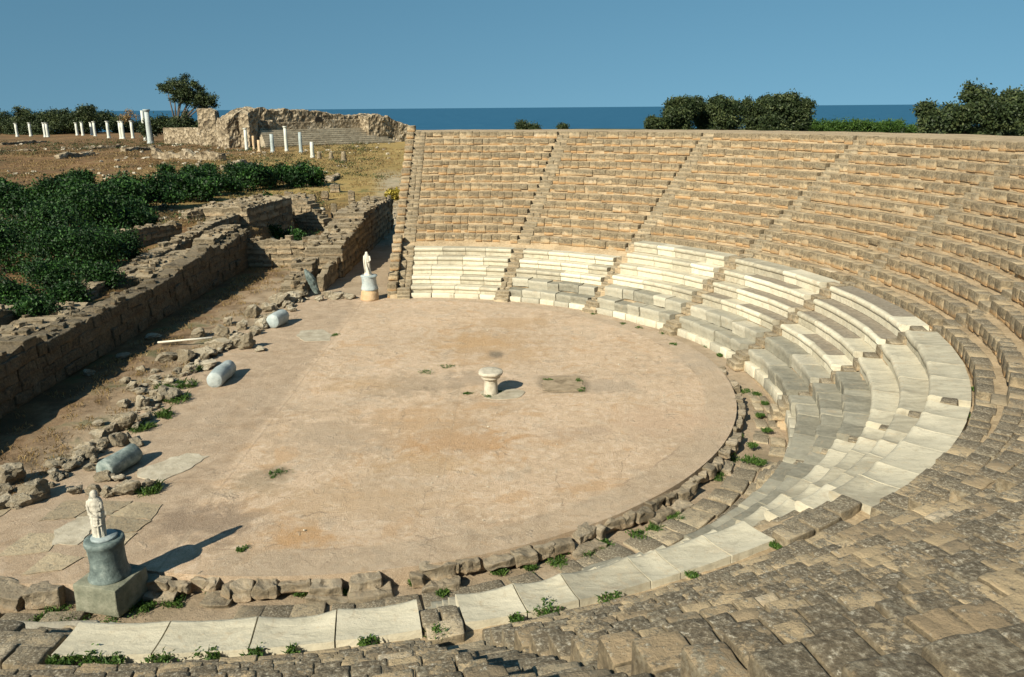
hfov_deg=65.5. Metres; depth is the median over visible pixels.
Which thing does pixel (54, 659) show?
weed tuft
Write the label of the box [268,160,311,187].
bush
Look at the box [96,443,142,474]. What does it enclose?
fallen column drum
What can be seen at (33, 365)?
stage wall
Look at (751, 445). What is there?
weed tuft
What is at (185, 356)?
rubble stone
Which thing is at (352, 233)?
entrance wall
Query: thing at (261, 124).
bath ruin
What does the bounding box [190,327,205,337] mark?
rubble stone
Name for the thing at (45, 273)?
bush
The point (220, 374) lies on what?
fallen column drum
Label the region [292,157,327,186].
bush
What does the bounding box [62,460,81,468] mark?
rubble stone
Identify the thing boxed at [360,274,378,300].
statue pedestal
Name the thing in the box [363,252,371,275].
statue
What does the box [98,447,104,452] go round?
rubble stone
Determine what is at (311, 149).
column
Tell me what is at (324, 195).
stone stub
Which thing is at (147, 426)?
weed tuft
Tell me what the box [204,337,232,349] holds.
rubble stone
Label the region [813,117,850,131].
coast shrub
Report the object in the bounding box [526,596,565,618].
weed tuft
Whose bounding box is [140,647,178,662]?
weed tuft
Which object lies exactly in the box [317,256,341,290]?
wall
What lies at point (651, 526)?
weed tuft
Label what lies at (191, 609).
channel bottom
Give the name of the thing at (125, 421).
rubble stone
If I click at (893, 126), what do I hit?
coast shrub
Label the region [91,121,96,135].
column
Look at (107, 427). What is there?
rubble stone
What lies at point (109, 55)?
sky
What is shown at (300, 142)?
column
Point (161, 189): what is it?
bush
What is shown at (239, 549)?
weed tuft
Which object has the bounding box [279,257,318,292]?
wall
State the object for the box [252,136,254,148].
column
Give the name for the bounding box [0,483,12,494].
rubble stone
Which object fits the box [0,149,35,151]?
foundation wall
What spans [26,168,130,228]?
bush
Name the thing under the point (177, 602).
weed tuft
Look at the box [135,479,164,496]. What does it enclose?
weed tuft
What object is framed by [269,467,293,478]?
weed tuft
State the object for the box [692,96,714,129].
coast tree
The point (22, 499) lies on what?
rubble stone
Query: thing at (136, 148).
foundation wall
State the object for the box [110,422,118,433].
rubble stone
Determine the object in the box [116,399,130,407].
rubble stone
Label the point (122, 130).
column
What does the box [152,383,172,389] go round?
weed tuft
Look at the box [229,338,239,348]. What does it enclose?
rubble stone
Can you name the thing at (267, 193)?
bush
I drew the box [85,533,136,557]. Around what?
paving slab
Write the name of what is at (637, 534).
weed tuft
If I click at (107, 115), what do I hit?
tree
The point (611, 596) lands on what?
weed tuft
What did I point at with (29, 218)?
bush
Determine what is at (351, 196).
stone stub
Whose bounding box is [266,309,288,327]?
fallen column drum
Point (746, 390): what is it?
weed tuft
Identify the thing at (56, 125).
tree
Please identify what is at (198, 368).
weed tuft
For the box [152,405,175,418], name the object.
weed tuft
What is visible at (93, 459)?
rubble stone
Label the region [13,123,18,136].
column
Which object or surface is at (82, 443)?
rubble stone
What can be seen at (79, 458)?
rubble stone
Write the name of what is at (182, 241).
back wall
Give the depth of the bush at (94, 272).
39.02 m
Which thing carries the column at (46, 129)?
on the ground at (44, 414)
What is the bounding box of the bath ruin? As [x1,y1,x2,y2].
[163,106,408,147]
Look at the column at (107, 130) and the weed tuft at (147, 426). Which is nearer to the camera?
the weed tuft at (147, 426)
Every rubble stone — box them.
[0,462,25,484]
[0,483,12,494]
[0,493,11,509]
[5,493,35,507]
[17,478,50,503]
[43,456,70,468]
[47,468,63,481]
[48,481,55,487]
[55,457,65,468]
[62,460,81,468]
[63,460,76,472]
[66,485,82,494]
[70,441,96,454]
[71,455,83,465]
[72,449,84,457]
[76,450,85,454]
[81,445,97,458]
[82,463,95,470]
[83,369,95,375]
[84,484,100,495]
[89,429,111,438]
[89,455,97,462]
[92,419,104,425]
[93,470,114,482]
[94,437,109,442]
[96,438,108,448]
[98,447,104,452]
[99,485,113,497]
[102,425,117,429]
[108,432,128,445]
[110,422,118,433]
[111,411,136,430]
[111,474,127,480]
[111,479,140,494]
[116,352,131,358]
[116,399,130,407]
[119,377,130,383]
[125,380,138,391]
[129,437,143,447]
[130,387,149,394]
[132,422,139,429]
[135,365,145,370]
[135,395,149,410]
[138,413,151,420]
[142,406,152,411]
[142,478,156,489]
[145,333,161,339]
[147,374,160,380]
[148,389,157,395]
[149,399,154,405]
[150,368,160,373]
[152,380,160,385]
[155,352,177,362]
[157,385,182,400]
[164,378,173,384]
[172,367,181,373]
[176,349,195,363]
[182,364,197,373]
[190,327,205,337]
[191,346,216,357]
[194,359,202,366]
[200,352,208,359]
[201,359,216,369]
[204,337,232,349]
[212,324,229,337]
[223,316,232,325]
[229,334,238,338]
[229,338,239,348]
[236,319,248,329]
[238,331,255,349]
[244,304,261,317]
[249,326,260,331]
[252,328,260,334]
[254,345,265,351]
[255,317,268,329]
[261,302,277,311]
[268,292,289,306]
[282,300,290,307]
[286,291,301,300]
[287,307,295,311]
[295,290,308,297]
[314,295,323,301]
[323,291,333,298]
[328,292,343,299]
[343,293,355,298]
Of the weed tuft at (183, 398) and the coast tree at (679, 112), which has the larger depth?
the coast tree at (679, 112)
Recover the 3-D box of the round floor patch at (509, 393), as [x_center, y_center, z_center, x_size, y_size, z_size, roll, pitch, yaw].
[-0.342,2.004,28.954,1.644,0.030,1.249,0,16,0]
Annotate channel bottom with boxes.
[0,321,787,622]
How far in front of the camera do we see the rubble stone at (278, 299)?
42.07 m
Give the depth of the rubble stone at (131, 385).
29.55 m
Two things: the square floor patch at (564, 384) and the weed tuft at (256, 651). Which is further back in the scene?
the square floor patch at (564, 384)
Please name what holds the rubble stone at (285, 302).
on the ground at (44, 414)
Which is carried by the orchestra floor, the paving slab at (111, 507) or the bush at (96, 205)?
the paving slab at (111, 507)
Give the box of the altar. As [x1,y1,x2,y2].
[478,367,502,395]
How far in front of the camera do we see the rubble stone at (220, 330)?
36.33 m
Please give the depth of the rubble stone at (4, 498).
20.82 m
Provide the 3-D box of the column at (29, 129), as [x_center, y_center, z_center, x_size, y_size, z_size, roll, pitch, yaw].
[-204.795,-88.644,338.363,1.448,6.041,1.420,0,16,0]
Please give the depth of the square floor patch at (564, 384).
29.81 m
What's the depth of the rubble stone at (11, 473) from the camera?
22.19 m
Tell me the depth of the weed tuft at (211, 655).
10.60 m
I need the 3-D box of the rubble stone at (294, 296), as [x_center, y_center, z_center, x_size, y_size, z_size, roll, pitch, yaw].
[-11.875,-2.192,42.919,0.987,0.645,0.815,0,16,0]
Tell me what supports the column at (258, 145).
on the ground at (44, 414)
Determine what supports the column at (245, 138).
on the ground at (44, 414)
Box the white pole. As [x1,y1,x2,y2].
[157,337,211,342]
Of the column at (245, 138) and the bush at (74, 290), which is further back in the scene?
the column at (245, 138)
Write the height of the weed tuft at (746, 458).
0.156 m
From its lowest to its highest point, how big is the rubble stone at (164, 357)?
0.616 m
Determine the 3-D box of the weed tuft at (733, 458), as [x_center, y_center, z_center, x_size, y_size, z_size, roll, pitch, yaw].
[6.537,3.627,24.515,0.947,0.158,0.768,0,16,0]
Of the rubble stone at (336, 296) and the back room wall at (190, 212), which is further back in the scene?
the back room wall at (190, 212)
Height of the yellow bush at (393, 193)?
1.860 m
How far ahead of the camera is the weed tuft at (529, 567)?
18.69 m
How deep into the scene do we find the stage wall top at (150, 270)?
42.19 m
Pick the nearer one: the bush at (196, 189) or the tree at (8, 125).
the bush at (196, 189)
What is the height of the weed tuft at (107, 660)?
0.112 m
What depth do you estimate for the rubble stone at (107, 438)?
24.80 m
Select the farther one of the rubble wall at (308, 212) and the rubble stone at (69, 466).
the rubble wall at (308, 212)
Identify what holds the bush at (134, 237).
on the ground at (44, 414)
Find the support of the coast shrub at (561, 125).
on the ground at (44, 414)
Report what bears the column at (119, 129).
on the ground at (44, 414)
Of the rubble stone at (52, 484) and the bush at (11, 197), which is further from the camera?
the bush at (11, 197)
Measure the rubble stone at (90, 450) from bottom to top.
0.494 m
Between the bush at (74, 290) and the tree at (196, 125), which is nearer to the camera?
the bush at (74, 290)
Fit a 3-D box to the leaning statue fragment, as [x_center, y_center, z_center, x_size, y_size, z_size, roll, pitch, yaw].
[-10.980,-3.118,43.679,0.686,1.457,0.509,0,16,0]
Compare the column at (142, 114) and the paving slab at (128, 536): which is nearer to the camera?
the paving slab at (128, 536)
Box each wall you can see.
[0,140,46,144]
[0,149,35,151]
[0,228,251,418]
[0,301,93,337]
[0,304,19,326]
[54,151,95,158]
[82,213,240,299]
[88,144,120,148]
[115,220,181,246]
[120,145,155,151]
[151,147,226,160]
[181,198,236,218]
[218,159,256,169]
[246,235,315,266]
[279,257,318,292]
[287,193,331,229]
[305,195,393,277]
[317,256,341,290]
[324,173,339,181]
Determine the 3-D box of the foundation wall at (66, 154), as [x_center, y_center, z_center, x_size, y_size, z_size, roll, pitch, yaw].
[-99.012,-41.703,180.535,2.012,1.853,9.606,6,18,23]
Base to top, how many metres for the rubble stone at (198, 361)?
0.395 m
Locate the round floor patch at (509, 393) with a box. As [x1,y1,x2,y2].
[480,387,524,399]
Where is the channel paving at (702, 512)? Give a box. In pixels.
[0,392,785,621]
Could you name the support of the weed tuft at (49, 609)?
on the channel bottom
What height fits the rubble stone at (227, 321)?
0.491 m
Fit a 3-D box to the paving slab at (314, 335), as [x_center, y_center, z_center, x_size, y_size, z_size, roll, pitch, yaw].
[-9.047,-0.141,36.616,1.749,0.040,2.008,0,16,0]
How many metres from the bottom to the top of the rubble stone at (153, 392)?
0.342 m
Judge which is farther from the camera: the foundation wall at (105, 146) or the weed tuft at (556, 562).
the foundation wall at (105, 146)
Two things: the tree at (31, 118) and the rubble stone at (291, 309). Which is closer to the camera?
the rubble stone at (291, 309)
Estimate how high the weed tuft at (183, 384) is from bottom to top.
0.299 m
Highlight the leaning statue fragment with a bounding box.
[304,269,318,293]
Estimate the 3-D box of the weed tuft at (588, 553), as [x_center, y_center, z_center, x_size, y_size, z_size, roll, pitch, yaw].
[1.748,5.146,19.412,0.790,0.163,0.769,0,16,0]
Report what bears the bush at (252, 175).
on the ground at (44, 414)
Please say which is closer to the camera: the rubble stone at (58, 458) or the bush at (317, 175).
the rubble stone at (58, 458)
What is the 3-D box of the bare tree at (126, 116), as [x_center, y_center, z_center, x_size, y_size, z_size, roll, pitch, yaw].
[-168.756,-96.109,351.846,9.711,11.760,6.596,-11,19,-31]
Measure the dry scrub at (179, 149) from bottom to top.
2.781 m
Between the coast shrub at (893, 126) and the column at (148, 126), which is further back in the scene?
the column at (148, 126)
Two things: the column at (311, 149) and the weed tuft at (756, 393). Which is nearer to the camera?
the weed tuft at (756, 393)
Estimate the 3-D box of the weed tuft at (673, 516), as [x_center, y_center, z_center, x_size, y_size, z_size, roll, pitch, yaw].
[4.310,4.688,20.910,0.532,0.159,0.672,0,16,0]
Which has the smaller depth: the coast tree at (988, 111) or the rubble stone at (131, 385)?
the rubble stone at (131, 385)
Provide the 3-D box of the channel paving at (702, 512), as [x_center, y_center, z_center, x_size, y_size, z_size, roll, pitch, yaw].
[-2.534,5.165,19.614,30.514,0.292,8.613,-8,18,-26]
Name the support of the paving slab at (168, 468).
on the orchestra floor
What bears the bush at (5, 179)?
on the ground at (44, 414)
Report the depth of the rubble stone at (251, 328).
37.10 m
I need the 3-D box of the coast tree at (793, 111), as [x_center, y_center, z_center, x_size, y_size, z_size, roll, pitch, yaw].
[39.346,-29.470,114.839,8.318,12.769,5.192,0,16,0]
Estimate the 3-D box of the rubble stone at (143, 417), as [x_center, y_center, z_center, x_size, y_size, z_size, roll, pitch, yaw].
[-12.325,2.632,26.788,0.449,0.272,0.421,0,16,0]
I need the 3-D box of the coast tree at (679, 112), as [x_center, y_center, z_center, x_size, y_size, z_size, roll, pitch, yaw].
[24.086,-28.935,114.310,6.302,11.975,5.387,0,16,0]
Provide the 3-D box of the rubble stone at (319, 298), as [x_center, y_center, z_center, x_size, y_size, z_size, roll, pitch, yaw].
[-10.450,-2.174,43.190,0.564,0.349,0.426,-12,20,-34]
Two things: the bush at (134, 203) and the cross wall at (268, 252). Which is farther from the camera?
the bush at (134, 203)
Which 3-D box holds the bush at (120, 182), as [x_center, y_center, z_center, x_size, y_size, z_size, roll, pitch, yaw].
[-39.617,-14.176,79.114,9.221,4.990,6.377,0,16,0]
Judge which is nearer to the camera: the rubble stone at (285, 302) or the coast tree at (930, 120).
the rubble stone at (285, 302)
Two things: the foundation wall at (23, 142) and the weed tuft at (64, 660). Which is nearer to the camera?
the weed tuft at (64, 660)
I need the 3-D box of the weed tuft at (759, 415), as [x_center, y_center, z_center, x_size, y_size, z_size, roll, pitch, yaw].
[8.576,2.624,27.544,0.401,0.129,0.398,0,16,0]
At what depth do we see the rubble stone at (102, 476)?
22.29 m
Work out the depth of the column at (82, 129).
336.25 m
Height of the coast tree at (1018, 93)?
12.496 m
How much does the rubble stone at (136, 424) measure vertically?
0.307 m
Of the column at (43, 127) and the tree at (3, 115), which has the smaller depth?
the column at (43, 127)
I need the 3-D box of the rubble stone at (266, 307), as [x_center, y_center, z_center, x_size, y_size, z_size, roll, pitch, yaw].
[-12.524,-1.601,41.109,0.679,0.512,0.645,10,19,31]
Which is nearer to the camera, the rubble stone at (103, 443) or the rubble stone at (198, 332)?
the rubble stone at (103, 443)
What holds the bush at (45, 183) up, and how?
on the ground at (44, 414)
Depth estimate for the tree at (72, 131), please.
362.77 m
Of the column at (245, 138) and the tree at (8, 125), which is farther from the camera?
the tree at (8, 125)
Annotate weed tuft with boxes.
[29,603,73,621]
[45,653,60,664]
[49,612,91,620]
[57,651,79,664]
[77,643,101,666]
[96,602,139,622]
[101,651,127,664]
[119,418,156,432]
[127,595,161,619]
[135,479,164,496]
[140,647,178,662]
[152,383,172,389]
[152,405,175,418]
[160,390,191,404]
[161,592,186,608]
[172,376,198,388]
[188,645,220,659]
[192,363,203,371]
[235,544,250,552]
[238,642,264,657]
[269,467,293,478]
[279,643,300,653]
[291,592,307,598]
[343,588,348,595]
[356,633,379,646]
[424,620,449,641]
[435,588,450,597]
[489,567,508,575]
[508,611,523,622]
[520,562,539,572]
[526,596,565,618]
[545,554,567,569]
[568,540,594,558]
[596,589,621,602]
[597,538,614,550]
[625,528,653,540]
[645,520,664,531]
[667,510,684,520]
[684,569,698,578]
[714,471,725,481]
[730,452,739,462]
[740,388,753,392]
[740,454,764,463]
[746,442,759,448]
[749,391,761,395]
[750,456,767,465]
[754,412,764,417]
[760,427,773,432]
[768,539,782,549]
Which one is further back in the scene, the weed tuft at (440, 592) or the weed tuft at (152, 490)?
the weed tuft at (152, 490)
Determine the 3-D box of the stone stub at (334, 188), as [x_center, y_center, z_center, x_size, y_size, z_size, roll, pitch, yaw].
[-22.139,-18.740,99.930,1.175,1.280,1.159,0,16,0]
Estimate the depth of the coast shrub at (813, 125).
144.66 m
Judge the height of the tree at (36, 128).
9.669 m
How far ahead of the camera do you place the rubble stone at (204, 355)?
33.02 m
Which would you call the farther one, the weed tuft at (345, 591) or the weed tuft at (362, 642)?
the weed tuft at (345, 591)
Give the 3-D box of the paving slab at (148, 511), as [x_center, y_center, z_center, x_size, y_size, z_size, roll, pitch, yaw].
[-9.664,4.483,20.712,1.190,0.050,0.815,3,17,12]
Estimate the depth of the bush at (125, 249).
44.86 m
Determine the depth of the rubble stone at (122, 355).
33.70 m
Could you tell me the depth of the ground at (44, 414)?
43.81 m
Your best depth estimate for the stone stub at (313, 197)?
89.26 m
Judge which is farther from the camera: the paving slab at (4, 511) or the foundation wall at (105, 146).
the foundation wall at (105, 146)
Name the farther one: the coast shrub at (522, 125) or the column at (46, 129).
the column at (46, 129)
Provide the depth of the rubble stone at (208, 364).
31.94 m
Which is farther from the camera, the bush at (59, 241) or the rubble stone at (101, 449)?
the bush at (59, 241)
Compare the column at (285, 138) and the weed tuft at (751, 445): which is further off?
the column at (285, 138)
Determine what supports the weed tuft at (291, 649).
on the theatre seating
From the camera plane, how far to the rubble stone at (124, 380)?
30.65 m
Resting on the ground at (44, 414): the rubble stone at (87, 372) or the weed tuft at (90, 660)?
the rubble stone at (87, 372)
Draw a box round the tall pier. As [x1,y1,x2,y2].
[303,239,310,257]
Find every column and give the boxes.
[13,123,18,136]
[28,123,32,135]
[42,123,45,136]
[44,123,49,136]
[74,123,78,135]
[79,122,83,135]
[88,122,93,134]
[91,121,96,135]
[105,121,110,137]
[117,121,121,138]
[119,121,125,138]
[129,121,134,137]
[140,110,146,140]
[142,109,153,143]
[243,128,248,149]
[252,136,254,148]
[257,140,261,151]
[269,134,274,152]
[282,126,288,150]
[298,132,302,152]
[310,142,314,157]
[317,151,321,158]
[341,151,346,160]
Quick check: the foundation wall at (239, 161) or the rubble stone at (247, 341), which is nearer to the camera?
the rubble stone at (247, 341)
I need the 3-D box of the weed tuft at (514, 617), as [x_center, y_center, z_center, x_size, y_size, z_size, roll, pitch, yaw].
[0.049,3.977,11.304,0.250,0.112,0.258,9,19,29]
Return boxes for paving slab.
[0,507,10,516]
[0,533,54,555]
[22,552,83,574]
[39,500,86,520]
[52,511,105,544]
[76,501,131,517]
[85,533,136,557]
[106,515,151,532]
[110,502,161,519]
[136,453,208,481]
[296,329,331,341]
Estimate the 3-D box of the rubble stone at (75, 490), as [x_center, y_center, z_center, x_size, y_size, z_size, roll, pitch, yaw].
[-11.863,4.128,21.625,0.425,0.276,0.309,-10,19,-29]
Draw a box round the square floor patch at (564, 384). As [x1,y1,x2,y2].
[541,376,583,391]
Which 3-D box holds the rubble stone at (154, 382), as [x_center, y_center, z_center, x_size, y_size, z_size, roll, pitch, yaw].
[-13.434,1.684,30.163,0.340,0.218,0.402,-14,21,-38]
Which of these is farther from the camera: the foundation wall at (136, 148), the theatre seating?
the foundation wall at (136, 148)
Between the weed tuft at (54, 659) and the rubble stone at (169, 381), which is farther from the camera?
the rubble stone at (169, 381)
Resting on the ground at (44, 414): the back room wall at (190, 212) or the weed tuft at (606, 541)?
the back room wall at (190, 212)
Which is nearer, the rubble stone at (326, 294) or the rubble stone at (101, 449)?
the rubble stone at (101, 449)
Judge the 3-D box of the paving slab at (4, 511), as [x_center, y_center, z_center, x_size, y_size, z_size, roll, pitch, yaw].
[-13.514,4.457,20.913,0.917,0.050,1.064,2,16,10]
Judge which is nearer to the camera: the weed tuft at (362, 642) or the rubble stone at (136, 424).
the weed tuft at (362, 642)
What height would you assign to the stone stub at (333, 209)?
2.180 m
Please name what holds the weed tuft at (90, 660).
on the theatre seating
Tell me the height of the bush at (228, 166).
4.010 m
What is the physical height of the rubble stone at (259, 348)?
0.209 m
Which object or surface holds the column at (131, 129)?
on the ground at (44, 414)
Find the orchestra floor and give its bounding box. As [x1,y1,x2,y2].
[0,295,736,601]
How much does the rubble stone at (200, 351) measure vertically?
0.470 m
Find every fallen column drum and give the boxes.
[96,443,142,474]
[207,360,235,386]
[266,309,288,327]
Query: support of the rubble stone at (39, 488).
on the ground at (44, 414)
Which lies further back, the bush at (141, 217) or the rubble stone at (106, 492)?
the bush at (141, 217)
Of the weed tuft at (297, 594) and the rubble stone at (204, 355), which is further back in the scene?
the rubble stone at (204, 355)
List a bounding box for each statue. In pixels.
[85,490,117,543]
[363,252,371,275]
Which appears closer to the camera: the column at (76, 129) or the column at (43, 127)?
the column at (43, 127)
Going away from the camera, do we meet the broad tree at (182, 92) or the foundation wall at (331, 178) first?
the foundation wall at (331, 178)
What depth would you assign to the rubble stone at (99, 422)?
26.24 m
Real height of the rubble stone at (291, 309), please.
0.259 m
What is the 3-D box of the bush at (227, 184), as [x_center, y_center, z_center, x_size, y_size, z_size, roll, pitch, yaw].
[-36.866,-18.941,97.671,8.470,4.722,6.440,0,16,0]
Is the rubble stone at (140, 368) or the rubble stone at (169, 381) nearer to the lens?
the rubble stone at (169, 381)
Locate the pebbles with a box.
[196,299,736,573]
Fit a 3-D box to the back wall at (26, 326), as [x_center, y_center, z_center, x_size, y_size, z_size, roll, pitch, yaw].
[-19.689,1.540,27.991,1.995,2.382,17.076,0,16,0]
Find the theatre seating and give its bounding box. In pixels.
[0,125,1023,676]
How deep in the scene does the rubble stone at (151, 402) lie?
27.98 m
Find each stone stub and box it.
[284,191,292,195]
[307,194,316,202]
[321,191,328,199]
[330,184,340,192]
[330,203,337,219]
[348,190,354,203]
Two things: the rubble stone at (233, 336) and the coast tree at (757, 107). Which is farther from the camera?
the coast tree at (757, 107)
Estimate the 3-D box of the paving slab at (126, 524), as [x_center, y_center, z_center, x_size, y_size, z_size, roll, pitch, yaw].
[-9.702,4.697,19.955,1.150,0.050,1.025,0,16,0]
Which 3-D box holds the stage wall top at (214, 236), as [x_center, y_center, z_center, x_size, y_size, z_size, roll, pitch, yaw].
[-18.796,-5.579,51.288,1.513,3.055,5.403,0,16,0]
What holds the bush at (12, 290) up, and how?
on the ground at (44, 414)
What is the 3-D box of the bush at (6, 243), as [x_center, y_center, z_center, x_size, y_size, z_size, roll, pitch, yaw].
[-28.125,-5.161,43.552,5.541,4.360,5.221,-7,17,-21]
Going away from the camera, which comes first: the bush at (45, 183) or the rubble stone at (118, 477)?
the rubble stone at (118, 477)
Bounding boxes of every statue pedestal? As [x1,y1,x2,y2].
[73,529,148,616]
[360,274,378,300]
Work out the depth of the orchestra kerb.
17.87 m
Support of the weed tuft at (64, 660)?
on the theatre seating
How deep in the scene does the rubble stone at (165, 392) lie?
28.39 m
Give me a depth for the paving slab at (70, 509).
20.70 m
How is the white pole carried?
on the ground at (44, 414)
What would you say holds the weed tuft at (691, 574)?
on the theatre seating
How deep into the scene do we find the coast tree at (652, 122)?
113.32 m
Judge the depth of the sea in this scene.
1766.03 m
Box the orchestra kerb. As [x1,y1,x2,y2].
[0,365,745,611]
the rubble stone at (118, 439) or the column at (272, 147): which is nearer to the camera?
the rubble stone at (118, 439)
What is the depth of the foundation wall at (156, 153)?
165.28 m
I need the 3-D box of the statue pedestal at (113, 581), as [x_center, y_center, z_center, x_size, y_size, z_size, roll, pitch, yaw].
[-8.736,5.022,17.277,1.113,1.595,1.036,4,17,14]
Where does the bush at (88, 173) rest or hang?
on the ground at (44, 414)
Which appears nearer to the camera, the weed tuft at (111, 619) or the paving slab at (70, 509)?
the weed tuft at (111, 619)
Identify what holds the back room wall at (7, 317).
on the ground at (44, 414)
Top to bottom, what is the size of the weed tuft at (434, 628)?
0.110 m
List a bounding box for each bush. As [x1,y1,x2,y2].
[0,177,20,189]
[0,179,50,216]
[0,191,115,246]
[0,209,42,275]
[0,270,47,304]
[7,293,70,320]
[9,216,134,273]
[13,253,83,291]
[17,169,89,213]
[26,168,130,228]
[41,275,94,302]
[53,222,136,265]
[56,168,95,183]
[67,256,130,288]
[90,169,155,207]
[97,202,157,228]
[102,222,148,259]
[106,166,186,208]
[107,194,166,228]
[156,163,196,177]
[160,168,221,203]
[178,165,248,194]
[197,159,248,175]
[224,157,283,190]
[257,190,272,195]
[267,224,305,240]
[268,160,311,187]
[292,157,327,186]
[384,187,399,199]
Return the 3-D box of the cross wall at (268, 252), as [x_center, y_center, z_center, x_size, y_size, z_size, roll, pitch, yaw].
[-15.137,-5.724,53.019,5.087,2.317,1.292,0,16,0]
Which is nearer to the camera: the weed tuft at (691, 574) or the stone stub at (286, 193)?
the weed tuft at (691, 574)
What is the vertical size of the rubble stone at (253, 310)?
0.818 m
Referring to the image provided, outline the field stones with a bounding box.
[5,143,395,244]
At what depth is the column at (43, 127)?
324.28 m
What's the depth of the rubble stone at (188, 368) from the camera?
31.44 m
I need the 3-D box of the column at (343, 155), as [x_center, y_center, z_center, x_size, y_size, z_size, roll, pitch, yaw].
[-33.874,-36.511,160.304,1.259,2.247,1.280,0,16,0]
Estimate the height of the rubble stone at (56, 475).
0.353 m
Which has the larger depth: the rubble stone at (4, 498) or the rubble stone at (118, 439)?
the rubble stone at (118, 439)
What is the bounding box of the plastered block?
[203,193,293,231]
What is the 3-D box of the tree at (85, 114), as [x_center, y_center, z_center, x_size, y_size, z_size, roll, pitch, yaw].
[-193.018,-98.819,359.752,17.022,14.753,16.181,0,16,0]
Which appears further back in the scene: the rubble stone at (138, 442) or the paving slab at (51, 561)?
the rubble stone at (138, 442)
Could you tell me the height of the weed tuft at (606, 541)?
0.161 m
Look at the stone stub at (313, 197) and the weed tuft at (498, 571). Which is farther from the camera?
the stone stub at (313, 197)
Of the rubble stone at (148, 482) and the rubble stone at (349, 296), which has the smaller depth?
the rubble stone at (148, 482)
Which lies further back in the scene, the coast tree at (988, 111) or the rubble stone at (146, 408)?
the coast tree at (988, 111)
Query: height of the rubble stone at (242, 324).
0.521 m
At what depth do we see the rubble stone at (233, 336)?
35.93 m
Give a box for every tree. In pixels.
[0,105,34,134]
[0,108,11,132]
[16,109,54,134]
[18,121,51,134]
[37,107,73,133]
[62,117,80,133]
[65,103,101,133]
[88,109,124,131]
[104,114,140,132]
[117,107,139,123]
[136,112,171,141]
[155,73,220,127]
[163,121,197,127]
[643,114,661,129]
[659,94,702,129]
[659,115,670,129]
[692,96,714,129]
[705,93,748,129]
[740,92,770,130]
[756,88,818,130]
[909,97,953,133]
[937,78,1023,134]
[995,84,1023,135]
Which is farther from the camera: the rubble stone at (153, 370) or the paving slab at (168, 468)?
the rubble stone at (153, 370)
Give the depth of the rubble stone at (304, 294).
43.74 m
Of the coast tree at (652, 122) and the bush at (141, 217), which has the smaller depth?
the bush at (141, 217)
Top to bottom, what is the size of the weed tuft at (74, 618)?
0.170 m
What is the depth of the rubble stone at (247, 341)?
34.47 m
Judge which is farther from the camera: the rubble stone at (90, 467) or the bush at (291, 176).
the bush at (291, 176)
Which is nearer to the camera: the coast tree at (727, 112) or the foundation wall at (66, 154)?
the coast tree at (727, 112)
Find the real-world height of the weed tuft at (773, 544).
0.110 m
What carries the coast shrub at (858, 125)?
on the ground at (44, 414)
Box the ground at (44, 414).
[0,128,1003,495]
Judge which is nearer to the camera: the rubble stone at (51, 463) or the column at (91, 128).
the rubble stone at (51, 463)
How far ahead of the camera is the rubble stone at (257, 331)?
36.77 m
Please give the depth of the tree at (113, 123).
370.06 m
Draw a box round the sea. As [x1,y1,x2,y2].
[0,104,978,131]
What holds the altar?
on the round floor patch at (509, 393)
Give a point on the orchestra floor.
(287, 399)
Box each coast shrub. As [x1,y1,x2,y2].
[514,119,542,129]
[556,122,569,128]
[808,118,821,130]
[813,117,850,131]
[844,117,879,131]
[871,117,917,132]
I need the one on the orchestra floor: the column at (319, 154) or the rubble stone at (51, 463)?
the rubble stone at (51, 463)
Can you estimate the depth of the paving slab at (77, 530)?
19.63 m
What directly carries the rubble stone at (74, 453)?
on the orchestra floor
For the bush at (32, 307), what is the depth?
33.56 m
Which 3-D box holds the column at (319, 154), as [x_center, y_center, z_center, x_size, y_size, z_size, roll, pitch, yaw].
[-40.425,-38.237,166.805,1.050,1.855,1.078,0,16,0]
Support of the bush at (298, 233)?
on the ground at (44, 414)
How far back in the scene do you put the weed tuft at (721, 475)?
23.20 m
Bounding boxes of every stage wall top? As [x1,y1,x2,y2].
[126,248,190,284]
[192,224,240,245]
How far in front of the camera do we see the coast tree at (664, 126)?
115.83 m
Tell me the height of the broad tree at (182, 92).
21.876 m
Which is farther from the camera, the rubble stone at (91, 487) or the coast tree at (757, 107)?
the coast tree at (757, 107)
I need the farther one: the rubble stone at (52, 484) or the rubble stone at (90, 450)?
the rubble stone at (90, 450)
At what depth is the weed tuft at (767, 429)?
26.16 m
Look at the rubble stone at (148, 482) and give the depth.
21.67 m
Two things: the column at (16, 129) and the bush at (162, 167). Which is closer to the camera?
the bush at (162, 167)
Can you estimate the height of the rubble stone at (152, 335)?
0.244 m
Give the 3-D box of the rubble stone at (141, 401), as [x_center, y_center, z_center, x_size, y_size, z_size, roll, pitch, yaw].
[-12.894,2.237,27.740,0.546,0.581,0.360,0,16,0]
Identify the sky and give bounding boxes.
[0,0,1023,111]
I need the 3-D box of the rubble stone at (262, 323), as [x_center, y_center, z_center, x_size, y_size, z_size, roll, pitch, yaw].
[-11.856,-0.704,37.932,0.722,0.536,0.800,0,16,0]
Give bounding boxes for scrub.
[0,137,387,240]

